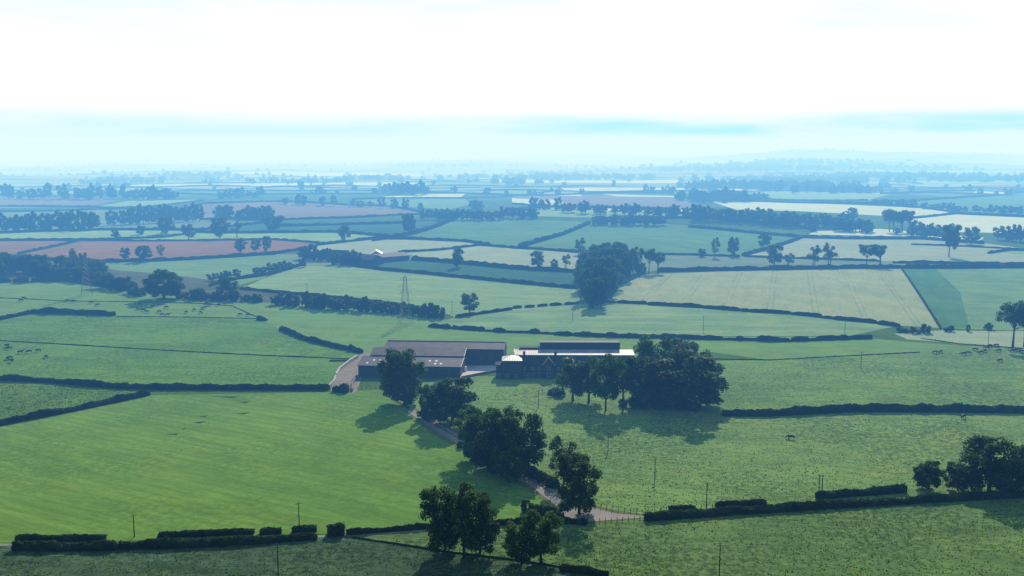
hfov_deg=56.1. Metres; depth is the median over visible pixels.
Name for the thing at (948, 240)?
tree
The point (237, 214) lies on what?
tree
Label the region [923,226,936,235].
tree
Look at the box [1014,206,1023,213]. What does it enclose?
tree
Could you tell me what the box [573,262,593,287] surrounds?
tree
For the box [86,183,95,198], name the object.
tree
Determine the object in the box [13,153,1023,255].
field
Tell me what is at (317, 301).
tree
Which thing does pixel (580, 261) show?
tree
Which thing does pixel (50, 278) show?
hedge
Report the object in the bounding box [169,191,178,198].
tree
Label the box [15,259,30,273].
tree
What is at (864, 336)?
hedge
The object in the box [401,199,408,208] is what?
tree
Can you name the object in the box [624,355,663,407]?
tree
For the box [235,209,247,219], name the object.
tree
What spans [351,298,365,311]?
tree
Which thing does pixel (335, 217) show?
hedge
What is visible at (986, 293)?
field
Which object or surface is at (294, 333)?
hedge
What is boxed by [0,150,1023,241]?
field
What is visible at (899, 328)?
bush
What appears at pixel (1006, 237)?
tree
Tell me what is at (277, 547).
telegraph pole
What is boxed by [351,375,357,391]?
stone wall
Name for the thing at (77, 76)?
sky
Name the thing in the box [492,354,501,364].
door
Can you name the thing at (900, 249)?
field
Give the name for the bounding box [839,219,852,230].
tree
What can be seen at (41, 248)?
hedge
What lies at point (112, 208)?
hedge
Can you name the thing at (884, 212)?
tree
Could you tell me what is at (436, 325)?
hedge
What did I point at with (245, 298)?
bush
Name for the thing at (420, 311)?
tree
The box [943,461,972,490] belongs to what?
tree
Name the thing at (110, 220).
tree
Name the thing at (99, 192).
tree
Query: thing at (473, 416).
tree
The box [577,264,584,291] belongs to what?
tree
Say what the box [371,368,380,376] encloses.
door
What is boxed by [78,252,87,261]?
tree
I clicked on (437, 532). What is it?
tree
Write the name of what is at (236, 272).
tree
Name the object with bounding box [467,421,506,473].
tree
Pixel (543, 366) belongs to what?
farmhouse
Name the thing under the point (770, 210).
tree
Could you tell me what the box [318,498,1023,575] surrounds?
field
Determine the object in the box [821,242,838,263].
tree
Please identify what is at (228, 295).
bush
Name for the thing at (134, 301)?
fence
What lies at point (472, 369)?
concrete yard
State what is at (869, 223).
tree
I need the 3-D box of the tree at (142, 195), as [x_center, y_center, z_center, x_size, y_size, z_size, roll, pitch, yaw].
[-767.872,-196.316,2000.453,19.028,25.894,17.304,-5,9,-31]
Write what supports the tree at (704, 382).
on the field at (489, 387)
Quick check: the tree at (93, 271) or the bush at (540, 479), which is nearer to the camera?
the bush at (540, 479)
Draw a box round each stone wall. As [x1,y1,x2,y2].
[329,374,336,385]
[335,355,358,375]
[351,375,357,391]
[461,370,495,377]
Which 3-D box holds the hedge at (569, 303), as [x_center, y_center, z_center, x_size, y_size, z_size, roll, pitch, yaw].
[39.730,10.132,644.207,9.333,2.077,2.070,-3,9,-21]
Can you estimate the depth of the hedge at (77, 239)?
1095.62 m
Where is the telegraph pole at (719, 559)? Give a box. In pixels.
[717,544,723,575]
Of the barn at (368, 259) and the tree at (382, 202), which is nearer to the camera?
the barn at (368, 259)
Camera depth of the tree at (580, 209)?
1426.15 m
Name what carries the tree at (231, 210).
on the ground at (492, 204)
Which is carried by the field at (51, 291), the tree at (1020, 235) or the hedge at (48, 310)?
the hedge at (48, 310)
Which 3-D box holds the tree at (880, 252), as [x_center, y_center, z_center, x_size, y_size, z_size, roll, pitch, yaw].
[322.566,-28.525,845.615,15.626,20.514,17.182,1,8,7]
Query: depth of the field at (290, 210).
2147.41 m
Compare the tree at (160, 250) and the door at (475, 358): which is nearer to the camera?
the door at (475, 358)
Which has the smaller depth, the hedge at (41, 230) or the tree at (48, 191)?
the hedge at (41, 230)
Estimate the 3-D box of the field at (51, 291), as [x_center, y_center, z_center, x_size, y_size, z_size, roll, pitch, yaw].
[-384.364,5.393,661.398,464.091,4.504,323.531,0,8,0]
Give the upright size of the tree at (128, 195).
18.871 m
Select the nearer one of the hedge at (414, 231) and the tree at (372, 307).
the tree at (372, 307)
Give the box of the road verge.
[403,407,639,523]
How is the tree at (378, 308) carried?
on the field at (367, 332)
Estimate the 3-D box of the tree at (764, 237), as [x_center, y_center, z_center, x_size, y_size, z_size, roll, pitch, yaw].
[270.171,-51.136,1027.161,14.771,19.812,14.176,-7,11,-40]
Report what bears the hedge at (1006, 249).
on the field at (900, 249)
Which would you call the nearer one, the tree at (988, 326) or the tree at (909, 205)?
the tree at (988, 326)
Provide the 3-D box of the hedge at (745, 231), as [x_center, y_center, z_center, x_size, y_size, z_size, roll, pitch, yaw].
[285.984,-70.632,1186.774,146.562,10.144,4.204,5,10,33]
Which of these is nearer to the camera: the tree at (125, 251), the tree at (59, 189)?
the tree at (125, 251)
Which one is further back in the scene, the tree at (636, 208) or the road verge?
the tree at (636, 208)
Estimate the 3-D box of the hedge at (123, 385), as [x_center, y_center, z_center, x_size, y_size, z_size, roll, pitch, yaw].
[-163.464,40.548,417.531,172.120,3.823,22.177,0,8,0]
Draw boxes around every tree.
[0,183,9,195]
[0,212,7,230]
[0,252,9,270]
[2,253,17,269]
[3,216,19,229]
[3,257,22,272]
[4,184,14,198]
[13,214,26,228]
[14,190,25,198]
[15,254,32,273]
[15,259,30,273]
[22,214,28,229]
[25,188,35,198]
[25,211,38,228]
[26,259,49,276]
[28,254,51,268]
[33,188,43,198]
[35,213,50,228]
[43,183,51,198]
[45,213,55,229]
[51,209,62,227]
[51,255,72,267]
[56,183,68,198]
[59,214,72,227]
[61,190,69,198]
[62,260,79,266]
[63,209,75,228]
[69,248,78,261]
[73,187,80,198]
[74,190,82,198]
[74,209,87,229]
[76,266,100,279]
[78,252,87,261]
[79,188,87,198]
[79,260,93,268]
[85,211,98,227]
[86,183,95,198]
[86,188,94,199]
[87,214,101,227]
[89,260,108,278]
[92,272,111,287]
[94,185,103,198]
[96,273,114,288]
[104,183,114,198]
[105,210,117,224]
[105,278,119,290]
[107,188,117,198]
[111,228,120,237]
[112,276,131,290]
[113,210,125,224]
[119,183,125,197]
[119,247,130,258]
[121,210,129,224]
[122,191,131,198]
[127,206,141,224]
[129,188,140,198]
[134,245,152,261]
[135,203,149,223]
[136,225,145,234]
[138,188,147,199]
[141,269,185,299]
[144,184,156,199]
[144,205,153,221]
[149,209,160,222]
[151,189,164,199]
[156,204,167,218]
[156,245,164,256]
[157,216,174,233]
[161,188,172,198]
[162,203,172,220]
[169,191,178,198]
[170,206,178,221]
[176,207,185,221]
[180,224,195,238]
[181,204,192,221]
[188,202,198,220]
[194,205,204,221]
[206,273,217,280]
[210,217,230,237]
[212,205,223,219]
[215,277,238,293]
[216,192,224,198]
[216,272,223,278]
[221,205,231,219]
[222,270,231,277]
[225,204,233,219]
[228,190,235,198]
[231,221,241,237]
[232,269,240,276]
[234,188,240,197]
[234,210,241,219]
[234,238,247,252]
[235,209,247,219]
[239,186,244,196]
[242,205,254,219]
[246,208,258,219]
[250,239,260,249]
[252,267,261,273]
[256,186,264,194]
[259,205,270,216]
[262,205,274,216]
[262,215,284,229]
[262,236,271,250]
[265,262,276,270]
[269,295,280,305]
[276,292,285,304]
[277,260,286,266]
[280,198,288,203]
[284,292,299,305]
[295,193,301,204]
[296,246,307,257]
[298,258,305,266]
[300,195,307,204]
[300,245,309,259]
[301,290,311,305]
[305,296,316,307]
[307,243,316,258]
[310,249,321,260]
[313,293,324,308]
[314,249,324,259]
[316,293,330,308]
[317,196,325,205]
[321,248,331,259]
[325,295,342,308]
[329,251,339,264]
[330,195,336,203]
[332,298,344,309]
[335,253,343,264]
[337,225,350,239]
[339,251,351,262]
[343,294,354,309]
[347,249,357,262]
[349,199,355,205]
[351,251,362,263]
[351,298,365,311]
[356,200,364,206]
[357,296,369,311]
[366,301,378,312]
[372,301,382,312]
[376,347,427,403]
[377,198,386,207]
[379,184,389,192]
[380,301,390,312]
[387,182,396,190]
[389,303,401,313]
[391,185,396,193]
[391,198,398,208]
[394,182,404,194]
[399,181,410,194]
[399,302,409,313]
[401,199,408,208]
[401,213,415,230]
[405,183,416,194]
[408,304,420,314]
[415,179,425,194]
[415,303,427,316]
[417,202,423,209]
[418,384,436,413]
[418,485,461,554]
[419,209,428,219]
[422,186,430,193]
[423,302,435,317]
[425,377,478,424]
[429,208,437,219]
[433,304,445,317]
[434,210,441,219]
[435,481,488,557]
[438,208,447,218]
[444,208,451,218]
[449,210,458,220]
[452,208,460,219]
[452,247,464,266]
[452,405,486,458]
[459,209,464,218]
[460,292,479,312]
[462,209,472,219]
[462,491,500,554]
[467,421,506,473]
[468,199,476,208]
[471,209,478,219]
[472,200,483,209]
[475,405,520,459]
[478,210,487,220]
[488,211,497,220]
[490,445,525,482]
[491,409,547,473]
[495,209,505,219]
[500,520,542,564]
[503,207,511,215]
[510,207,517,216]
[516,207,527,218]
[519,508,563,562]
[528,196,536,208]
[529,208,539,217]
[529,251,544,265]
[533,198,542,208]
[540,199,550,209]
[548,434,576,482]
[550,259,557,265]
[551,452,602,513]
[553,197,561,209]
[554,355,589,400]
[561,203,566,211]
[562,254,570,265]
[566,203,576,212]
[568,356,606,402]
[572,258,586,277]
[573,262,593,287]
[575,237,585,253]
[577,202,585,213]
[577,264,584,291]
[577,267,594,295]
[580,249,599,262]
[581,200,591,212]
[583,257,602,267]
[583,277,605,307]
[584,262,610,294]
[588,244,603,252]
[588,352,622,410]
[591,204,603,213]
[591,215,601,224]
[594,246,608,258]
[595,276,609,306]
[598,204,607,213]
[600,255,619,274]
[601,216,608,224]
[601,241,619,247]
[602,267,618,297]
[604,247,625,273]
[606,258,625,285]
[608,215,617,224]
[608,355,638,408]
[610,205,619,212]
[611,213,618,222]
[612,242,629,251]
[616,251,633,278]
[619,203,629,214]
[619,216,624,224]
[622,216,632,225]
[624,248,638,273]
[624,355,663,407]
[626,205,633,214]
[626,214,635,223]
[631,203,641,215]
[632,334,674,368]
[634,246,642,264]
[635,214,643,224]
[635,263,646,272]
[640,248,656,272]
[642,214,651,225]
[642,347,729,404]
[643,206,651,214]
[650,207,662,215]
[651,216,661,225]
[653,252,665,272]
[655,206,663,215]
[656,216,667,224]
[660,337,699,381]
[664,206,674,215]
[672,204,680,215]
[680,207,689,215]
[683,348,721,386]
[689,203,701,219]
[694,204,705,219]
[697,248,706,256]
[700,205,712,219]
[708,208,717,219]
[711,237,720,257]
[713,209,724,220]
[719,196,728,202]
[724,208,735,220]
[725,209,736,220]
[727,236,739,254]
[728,196,735,201]
[732,210,745,221]
[733,192,740,200]
[742,208,750,220]
[746,209,760,222]
[753,194,760,199]
[755,207,765,220]
[757,231,771,246]
[759,212,773,224]
[761,193,770,199]
[763,208,775,216]
[766,243,783,264]
[767,213,779,224]
[778,210,791,226]
[781,253,794,264]
[789,211,799,223]
[792,214,804,224]
[802,212,812,225]
[806,244,821,265]
[809,224,816,230]
[815,213,824,224]
[820,213,831,226]
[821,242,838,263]
[830,216,843,230]
[836,218,848,230]
[837,212,851,220]
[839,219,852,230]
[844,207,857,219]
[847,225,854,231]
[850,218,862,230]
[855,219,866,231]
[858,244,876,263]
[859,219,874,231]
[861,226,870,233]
[869,244,886,263]
[870,199,882,204]
[882,209,895,231]
[883,200,892,204]
[885,209,904,231]
[892,211,909,232]
[894,228,900,234]
[895,199,905,204]
[903,210,915,230]
[905,201,913,206]
[909,220,921,235]
[912,460,946,488]
[917,223,928,236]
[918,202,928,208]
[920,323,931,332]
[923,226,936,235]
[928,222,940,236]
[934,227,944,236]
[936,202,946,208]
[942,224,961,256]
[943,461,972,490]
[945,223,961,237]
[946,203,954,209]
[948,205,961,210]
[957,434,1023,490]
[959,206,968,211]
[962,226,981,243]
[962,466,984,489]
[971,205,982,211]
[983,322,993,329]
[986,204,997,211]
[987,456,1023,491]
[993,225,1005,239]
[995,300,1023,346]
[996,205,1007,213]
[1001,229,1013,239]
[1005,224,1018,239]
[1006,205,1017,213]
[1009,302,1023,346]
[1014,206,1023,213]
[1014,225,1023,241]
[1014,444,1023,489]
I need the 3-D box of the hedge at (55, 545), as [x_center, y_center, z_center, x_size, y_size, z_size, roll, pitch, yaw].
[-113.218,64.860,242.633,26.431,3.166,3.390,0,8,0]
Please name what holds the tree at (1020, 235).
on the ground at (492, 204)
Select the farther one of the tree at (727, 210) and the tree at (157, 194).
the tree at (157, 194)
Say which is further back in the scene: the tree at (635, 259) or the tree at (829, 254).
the tree at (829, 254)
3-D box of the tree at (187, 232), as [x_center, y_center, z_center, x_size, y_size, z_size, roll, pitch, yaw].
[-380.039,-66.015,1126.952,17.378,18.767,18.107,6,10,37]
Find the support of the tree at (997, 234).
on the ground at (492, 204)
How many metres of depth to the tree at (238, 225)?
1139.65 m
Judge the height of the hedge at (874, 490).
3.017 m
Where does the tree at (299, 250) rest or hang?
on the field at (680, 261)
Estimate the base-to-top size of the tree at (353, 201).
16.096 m
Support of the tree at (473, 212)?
on the field at (660, 238)
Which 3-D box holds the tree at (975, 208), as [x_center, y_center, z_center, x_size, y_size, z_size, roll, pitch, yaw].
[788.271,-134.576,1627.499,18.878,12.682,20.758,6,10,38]
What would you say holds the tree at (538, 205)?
on the field at (549, 159)
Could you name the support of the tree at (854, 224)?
on the field at (985, 224)
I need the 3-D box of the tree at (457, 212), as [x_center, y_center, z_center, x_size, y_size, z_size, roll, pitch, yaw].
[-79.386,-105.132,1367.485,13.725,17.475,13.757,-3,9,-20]
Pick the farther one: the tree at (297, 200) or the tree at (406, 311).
the tree at (297, 200)
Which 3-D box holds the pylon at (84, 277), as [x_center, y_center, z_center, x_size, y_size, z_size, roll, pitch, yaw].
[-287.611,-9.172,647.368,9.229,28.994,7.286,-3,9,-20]
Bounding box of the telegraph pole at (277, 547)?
[275,546,279,575]
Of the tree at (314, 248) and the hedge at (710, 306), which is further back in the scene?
the tree at (314, 248)
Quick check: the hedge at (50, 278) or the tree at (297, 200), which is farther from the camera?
the tree at (297, 200)
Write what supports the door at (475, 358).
in the barn at (485, 352)
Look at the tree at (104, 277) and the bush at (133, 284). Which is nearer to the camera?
the bush at (133, 284)
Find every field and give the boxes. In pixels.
[0,150,1023,217]
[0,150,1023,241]
[0,152,1023,316]
[0,155,1023,347]
[0,157,1023,273]
[0,240,308,259]
[0,254,402,311]
[0,281,256,317]
[0,314,360,386]
[0,381,136,418]
[0,390,546,542]
[0,536,589,575]
[3,158,1023,329]
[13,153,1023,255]
[122,157,1023,239]
[166,396,250,434]
[205,221,576,285]
[232,302,1020,358]
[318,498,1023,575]
[377,376,1023,513]
[437,303,894,335]
[607,268,938,327]
[674,349,1023,415]
[904,268,968,327]
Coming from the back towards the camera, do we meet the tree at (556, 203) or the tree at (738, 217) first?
the tree at (556, 203)
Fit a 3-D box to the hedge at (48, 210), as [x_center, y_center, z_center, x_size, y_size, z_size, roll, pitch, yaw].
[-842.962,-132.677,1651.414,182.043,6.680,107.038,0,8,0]
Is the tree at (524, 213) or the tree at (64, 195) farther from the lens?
the tree at (64, 195)
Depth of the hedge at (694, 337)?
517.68 m
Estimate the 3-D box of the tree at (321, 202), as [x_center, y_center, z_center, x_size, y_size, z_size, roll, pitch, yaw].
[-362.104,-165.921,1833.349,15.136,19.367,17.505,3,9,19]
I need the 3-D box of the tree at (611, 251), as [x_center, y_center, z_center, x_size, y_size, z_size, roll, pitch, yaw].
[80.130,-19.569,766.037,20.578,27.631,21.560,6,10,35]
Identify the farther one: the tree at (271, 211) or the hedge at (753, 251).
the tree at (271, 211)
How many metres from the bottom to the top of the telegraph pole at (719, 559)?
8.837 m
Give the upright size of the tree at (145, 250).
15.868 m
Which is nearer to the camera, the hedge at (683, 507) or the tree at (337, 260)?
the hedge at (683, 507)
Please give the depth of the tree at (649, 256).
802.98 m
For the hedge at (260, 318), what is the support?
on the field at (239, 336)
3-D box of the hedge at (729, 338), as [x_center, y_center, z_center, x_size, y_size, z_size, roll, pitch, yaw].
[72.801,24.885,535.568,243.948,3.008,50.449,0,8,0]
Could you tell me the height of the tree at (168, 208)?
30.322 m
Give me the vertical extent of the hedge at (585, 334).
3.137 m
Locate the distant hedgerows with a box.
[0,148,1023,195]
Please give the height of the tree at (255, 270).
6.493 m
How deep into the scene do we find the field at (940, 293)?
665.97 m
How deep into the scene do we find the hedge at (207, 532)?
250.49 m
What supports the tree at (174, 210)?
on the field at (680, 261)
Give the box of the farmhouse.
[519,351,563,378]
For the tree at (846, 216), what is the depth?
1254.70 m
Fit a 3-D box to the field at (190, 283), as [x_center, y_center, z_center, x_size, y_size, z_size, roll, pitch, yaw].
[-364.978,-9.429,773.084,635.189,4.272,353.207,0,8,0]
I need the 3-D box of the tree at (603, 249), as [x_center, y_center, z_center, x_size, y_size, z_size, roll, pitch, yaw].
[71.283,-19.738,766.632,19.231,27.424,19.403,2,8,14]
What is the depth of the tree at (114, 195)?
2043.36 m
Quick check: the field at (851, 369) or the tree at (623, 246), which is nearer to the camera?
the field at (851, 369)
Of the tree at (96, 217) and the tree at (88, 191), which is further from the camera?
the tree at (88, 191)
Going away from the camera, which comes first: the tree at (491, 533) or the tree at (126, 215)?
the tree at (491, 533)
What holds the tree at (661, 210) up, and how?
on the field at (549, 159)
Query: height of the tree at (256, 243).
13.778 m
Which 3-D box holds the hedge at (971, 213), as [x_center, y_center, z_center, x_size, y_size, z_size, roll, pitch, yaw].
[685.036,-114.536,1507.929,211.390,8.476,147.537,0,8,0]
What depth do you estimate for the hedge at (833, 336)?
515.83 m
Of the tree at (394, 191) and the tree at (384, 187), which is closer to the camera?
the tree at (394, 191)
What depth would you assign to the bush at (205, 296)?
637.43 m
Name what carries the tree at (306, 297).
on the field at (367, 332)
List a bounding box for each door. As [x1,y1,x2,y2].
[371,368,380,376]
[418,370,427,377]
[440,369,449,377]
[471,354,479,364]
[481,354,490,364]
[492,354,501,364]
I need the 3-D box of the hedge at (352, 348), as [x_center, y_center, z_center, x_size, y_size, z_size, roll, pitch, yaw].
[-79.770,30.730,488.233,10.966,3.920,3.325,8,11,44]
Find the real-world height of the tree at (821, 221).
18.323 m
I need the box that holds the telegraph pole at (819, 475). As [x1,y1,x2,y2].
[817,474,822,490]
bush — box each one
[125,281,138,289]
[126,287,134,294]
[132,286,146,295]
[183,292,191,298]
[189,288,205,299]
[191,289,205,299]
[201,292,209,299]
[210,290,221,300]
[217,294,225,300]
[224,290,240,301]
[229,289,238,301]
[239,294,249,301]
[251,293,262,301]
[416,409,425,417]
[422,412,430,420]
[456,440,464,447]
[519,499,533,512]
[528,470,534,477]
[529,503,544,516]
[531,471,540,479]
[536,472,546,482]
[539,505,551,516]
[544,478,553,487]
[547,387,559,395]
[547,479,558,487]
[550,506,564,517]
[553,388,565,396]
[618,399,627,406]
[689,401,700,411]
[896,326,904,331]
[909,326,916,332]
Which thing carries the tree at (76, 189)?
on the field at (290, 210)
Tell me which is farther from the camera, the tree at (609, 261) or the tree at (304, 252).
the tree at (304, 252)
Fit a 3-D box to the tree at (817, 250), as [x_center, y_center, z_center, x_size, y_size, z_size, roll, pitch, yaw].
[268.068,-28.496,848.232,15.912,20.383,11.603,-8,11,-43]
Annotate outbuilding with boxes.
[495,361,501,377]
[502,355,521,378]
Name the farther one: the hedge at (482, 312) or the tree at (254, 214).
the tree at (254, 214)
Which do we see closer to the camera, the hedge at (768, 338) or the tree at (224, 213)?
the hedge at (768, 338)
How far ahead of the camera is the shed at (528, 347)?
468.08 m
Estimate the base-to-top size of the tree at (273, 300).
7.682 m
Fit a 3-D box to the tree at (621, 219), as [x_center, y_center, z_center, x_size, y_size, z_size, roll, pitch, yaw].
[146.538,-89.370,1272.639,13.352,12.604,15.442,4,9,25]
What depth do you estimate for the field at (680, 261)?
1263.66 m
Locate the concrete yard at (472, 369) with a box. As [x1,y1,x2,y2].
[460,365,495,377]
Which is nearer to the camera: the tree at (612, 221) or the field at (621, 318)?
the field at (621, 318)
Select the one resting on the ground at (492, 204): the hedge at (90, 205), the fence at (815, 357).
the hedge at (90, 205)
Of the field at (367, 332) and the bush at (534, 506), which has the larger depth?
the field at (367, 332)
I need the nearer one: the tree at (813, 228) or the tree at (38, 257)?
the tree at (38, 257)
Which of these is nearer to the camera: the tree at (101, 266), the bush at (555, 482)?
the bush at (555, 482)
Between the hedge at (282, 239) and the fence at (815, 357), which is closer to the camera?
the fence at (815, 357)
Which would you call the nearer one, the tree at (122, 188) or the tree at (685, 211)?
the tree at (685, 211)
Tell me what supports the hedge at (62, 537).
on the field at (368, 458)
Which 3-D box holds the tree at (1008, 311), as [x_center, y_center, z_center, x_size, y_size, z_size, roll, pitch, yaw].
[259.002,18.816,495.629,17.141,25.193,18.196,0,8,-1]
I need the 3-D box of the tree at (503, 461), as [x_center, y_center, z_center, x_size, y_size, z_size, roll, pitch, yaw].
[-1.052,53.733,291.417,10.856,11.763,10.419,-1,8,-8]
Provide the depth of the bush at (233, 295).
634.89 m
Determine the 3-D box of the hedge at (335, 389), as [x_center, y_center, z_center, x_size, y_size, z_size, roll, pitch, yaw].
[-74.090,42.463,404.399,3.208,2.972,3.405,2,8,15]
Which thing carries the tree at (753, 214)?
on the ground at (492, 204)
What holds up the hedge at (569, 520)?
on the field at (735, 563)
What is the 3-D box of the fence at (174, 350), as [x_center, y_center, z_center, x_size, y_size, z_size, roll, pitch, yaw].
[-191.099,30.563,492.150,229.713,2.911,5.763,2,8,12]
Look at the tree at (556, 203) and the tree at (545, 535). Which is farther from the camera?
the tree at (556, 203)
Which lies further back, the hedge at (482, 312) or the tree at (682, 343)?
the hedge at (482, 312)
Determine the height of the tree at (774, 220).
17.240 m
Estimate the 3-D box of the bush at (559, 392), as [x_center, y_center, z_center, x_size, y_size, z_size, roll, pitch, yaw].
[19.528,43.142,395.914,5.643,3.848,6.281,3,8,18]
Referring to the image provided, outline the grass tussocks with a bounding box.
[0,356,1023,575]
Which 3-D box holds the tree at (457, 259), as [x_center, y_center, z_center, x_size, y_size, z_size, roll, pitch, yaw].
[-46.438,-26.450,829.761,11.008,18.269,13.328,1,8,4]
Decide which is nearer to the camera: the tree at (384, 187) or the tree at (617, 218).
the tree at (617, 218)
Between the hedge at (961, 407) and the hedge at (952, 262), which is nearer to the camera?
the hedge at (961, 407)
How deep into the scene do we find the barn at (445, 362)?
436.00 m
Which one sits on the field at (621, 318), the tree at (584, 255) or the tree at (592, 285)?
the tree at (592, 285)
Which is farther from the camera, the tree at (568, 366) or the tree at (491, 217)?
the tree at (491, 217)
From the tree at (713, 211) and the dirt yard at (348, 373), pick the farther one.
the tree at (713, 211)
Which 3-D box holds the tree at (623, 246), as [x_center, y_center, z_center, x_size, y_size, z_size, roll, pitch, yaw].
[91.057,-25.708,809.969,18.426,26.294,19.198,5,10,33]
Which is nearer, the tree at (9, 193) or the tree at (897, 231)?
the tree at (897, 231)
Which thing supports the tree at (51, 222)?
on the ground at (492, 204)
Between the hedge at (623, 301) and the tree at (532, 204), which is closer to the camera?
the hedge at (623, 301)
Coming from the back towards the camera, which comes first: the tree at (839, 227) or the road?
the tree at (839, 227)
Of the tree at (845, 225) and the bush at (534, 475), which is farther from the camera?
the tree at (845, 225)
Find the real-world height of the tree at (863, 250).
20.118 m
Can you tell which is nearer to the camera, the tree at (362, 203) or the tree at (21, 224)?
the tree at (21, 224)
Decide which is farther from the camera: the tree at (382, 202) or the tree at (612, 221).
the tree at (382, 202)
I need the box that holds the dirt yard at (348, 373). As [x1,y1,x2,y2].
[331,353,370,392]
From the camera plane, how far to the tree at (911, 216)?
1189.68 m
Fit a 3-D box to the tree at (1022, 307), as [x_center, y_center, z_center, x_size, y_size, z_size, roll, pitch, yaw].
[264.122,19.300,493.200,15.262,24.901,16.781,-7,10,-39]
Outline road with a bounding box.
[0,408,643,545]
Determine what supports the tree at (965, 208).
on the ground at (492, 204)
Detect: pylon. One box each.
[81,255,92,294]
[398,277,412,323]
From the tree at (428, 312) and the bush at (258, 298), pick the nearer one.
the tree at (428, 312)
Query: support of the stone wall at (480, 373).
on the ground at (492, 204)
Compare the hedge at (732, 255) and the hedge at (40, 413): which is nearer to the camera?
the hedge at (40, 413)
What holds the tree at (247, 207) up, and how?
on the ground at (492, 204)
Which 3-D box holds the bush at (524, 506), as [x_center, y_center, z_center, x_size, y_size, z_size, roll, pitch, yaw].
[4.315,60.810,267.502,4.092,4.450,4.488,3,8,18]
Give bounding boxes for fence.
[0,297,256,316]
[0,340,349,358]
[116,316,255,318]
[352,536,559,566]
[713,352,919,359]
[920,338,1023,348]
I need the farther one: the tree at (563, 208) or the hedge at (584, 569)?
the tree at (563, 208)
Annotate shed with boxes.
[514,349,633,362]
[519,346,539,348]
[539,340,620,349]
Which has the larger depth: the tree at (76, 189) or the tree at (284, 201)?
the tree at (76, 189)
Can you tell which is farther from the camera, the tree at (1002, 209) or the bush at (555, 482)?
the tree at (1002, 209)
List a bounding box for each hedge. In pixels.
[0,199,204,207]
[0,209,87,211]
[0,228,87,232]
[0,231,199,240]
[0,277,11,282]
[0,310,31,319]
[0,374,329,389]
[0,390,150,425]
[11,538,116,551]
[13,277,28,282]
[14,533,106,541]
[17,240,76,253]
[31,275,126,290]
[31,307,115,315]
[48,245,313,262]
[79,207,160,209]
[88,221,264,230]
[88,238,319,242]
[116,532,317,549]
[157,528,254,537]
[183,200,420,212]
[200,213,423,219]
[200,229,404,236]
[208,263,301,285]
[239,286,416,305]
[256,315,267,320]
[259,526,281,534]
[279,221,415,225]
[279,326,347,349]
[291,524,316,532]
[315,236,490,245]
[326,521,344,537]
[332,385,338,392]
[338,383,349,392]
[341,262,577,288]
[346,344,362,352]
[346,517,512,534]
[352,195,511,199]
[372,217,451,240]
[398,243,577,252]
[411,255,576,271]
[428,323,440,327]
[428,326,872,341]
[440,323,450,328]
[455,307,512,317]
[459,325,484,328]
[493,327,505,330]
[500,516,587,525]
[512,203,680,210]
[512,247,588,251]
[513,205,695,214]
[518,221,590,245]
[526,464,560,485]
[549,302,561,305]
[554,331,572,335]
[559,563,608,575]
[565,302,577,304]
[573,331,592,336]
[592,215,816,230]
[592,333,604,336]
[605,332,632,337]
[606,300,898,326]
[617,300,646,302]
[632,333,658,337]
[638,252,739,256]
[643,490,1023,521]
[648,302,694,306]
[659,263,1023,271]
[659,333,722,339]
[668,504,695,509]
[688,225,799,236]
[703,305,739,309]
[714,499,766,506]
[721,402,1023,416]
[734,199,953,211]
[741,235,802,255]
[744,255,878,261]
[751,309,790,313]
[757,335,789,341]
[765,198,867,200]
[791,312,821,315]
[791,336,808,338]
[803,235,984,243]
[815,482,907,498]
[816,334,848,337]
[833,316,876,321]
[849,334,872,337]
[878,320,900,326]
[888,191,1023,201]
[893,260,1023,264]
[901,268,941,328]
[906,212,1023,218]
[911,243,1023,248]
[987,248,1023,253]
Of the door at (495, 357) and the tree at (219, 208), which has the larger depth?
the tree at (219, 208)
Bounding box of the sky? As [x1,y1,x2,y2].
[0,0,1023,153]
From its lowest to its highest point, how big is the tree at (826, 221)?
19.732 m
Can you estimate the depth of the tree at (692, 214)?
1293.54 m
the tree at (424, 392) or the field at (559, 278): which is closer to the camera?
the tree at (424, 392)
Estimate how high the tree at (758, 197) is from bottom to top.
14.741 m
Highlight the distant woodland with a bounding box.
[0,158,1023,201]
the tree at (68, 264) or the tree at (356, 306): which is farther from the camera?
the tree at (68, 264)
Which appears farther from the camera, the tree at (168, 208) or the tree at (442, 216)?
the tree at (168, 208)
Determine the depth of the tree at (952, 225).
1070.81 m
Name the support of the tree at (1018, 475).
on the field at (489, 387)
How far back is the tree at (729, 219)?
1276.94 m
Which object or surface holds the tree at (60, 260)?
on the field at (190, 283)
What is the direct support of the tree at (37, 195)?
on the field at (290, 210)
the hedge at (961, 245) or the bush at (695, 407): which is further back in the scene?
the hedge at (961, 245)
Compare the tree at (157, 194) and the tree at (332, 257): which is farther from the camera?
the tree at (157, 194)
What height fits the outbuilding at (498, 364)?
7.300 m
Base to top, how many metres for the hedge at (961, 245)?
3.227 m
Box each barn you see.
[326,250,348,261]
[347,253,383,264]
[357,347,467,377]
[370,250,382,253]
[372,252,409,261]
[384,340,506,364]
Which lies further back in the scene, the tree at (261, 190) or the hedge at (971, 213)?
the tree at (261, 190)
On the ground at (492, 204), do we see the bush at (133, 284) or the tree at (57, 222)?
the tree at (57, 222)
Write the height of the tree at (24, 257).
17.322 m
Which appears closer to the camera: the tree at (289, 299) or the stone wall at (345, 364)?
the stone wall at (345, 364)
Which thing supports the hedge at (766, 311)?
on the field at (621, 318)
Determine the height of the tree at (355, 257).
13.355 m
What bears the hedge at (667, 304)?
on the field at (621, 318)
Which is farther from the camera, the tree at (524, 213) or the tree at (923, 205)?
the tree at (923, 205)
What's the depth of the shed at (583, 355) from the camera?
462.78 m
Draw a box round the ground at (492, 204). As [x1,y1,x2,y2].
[0,152,1023,545]

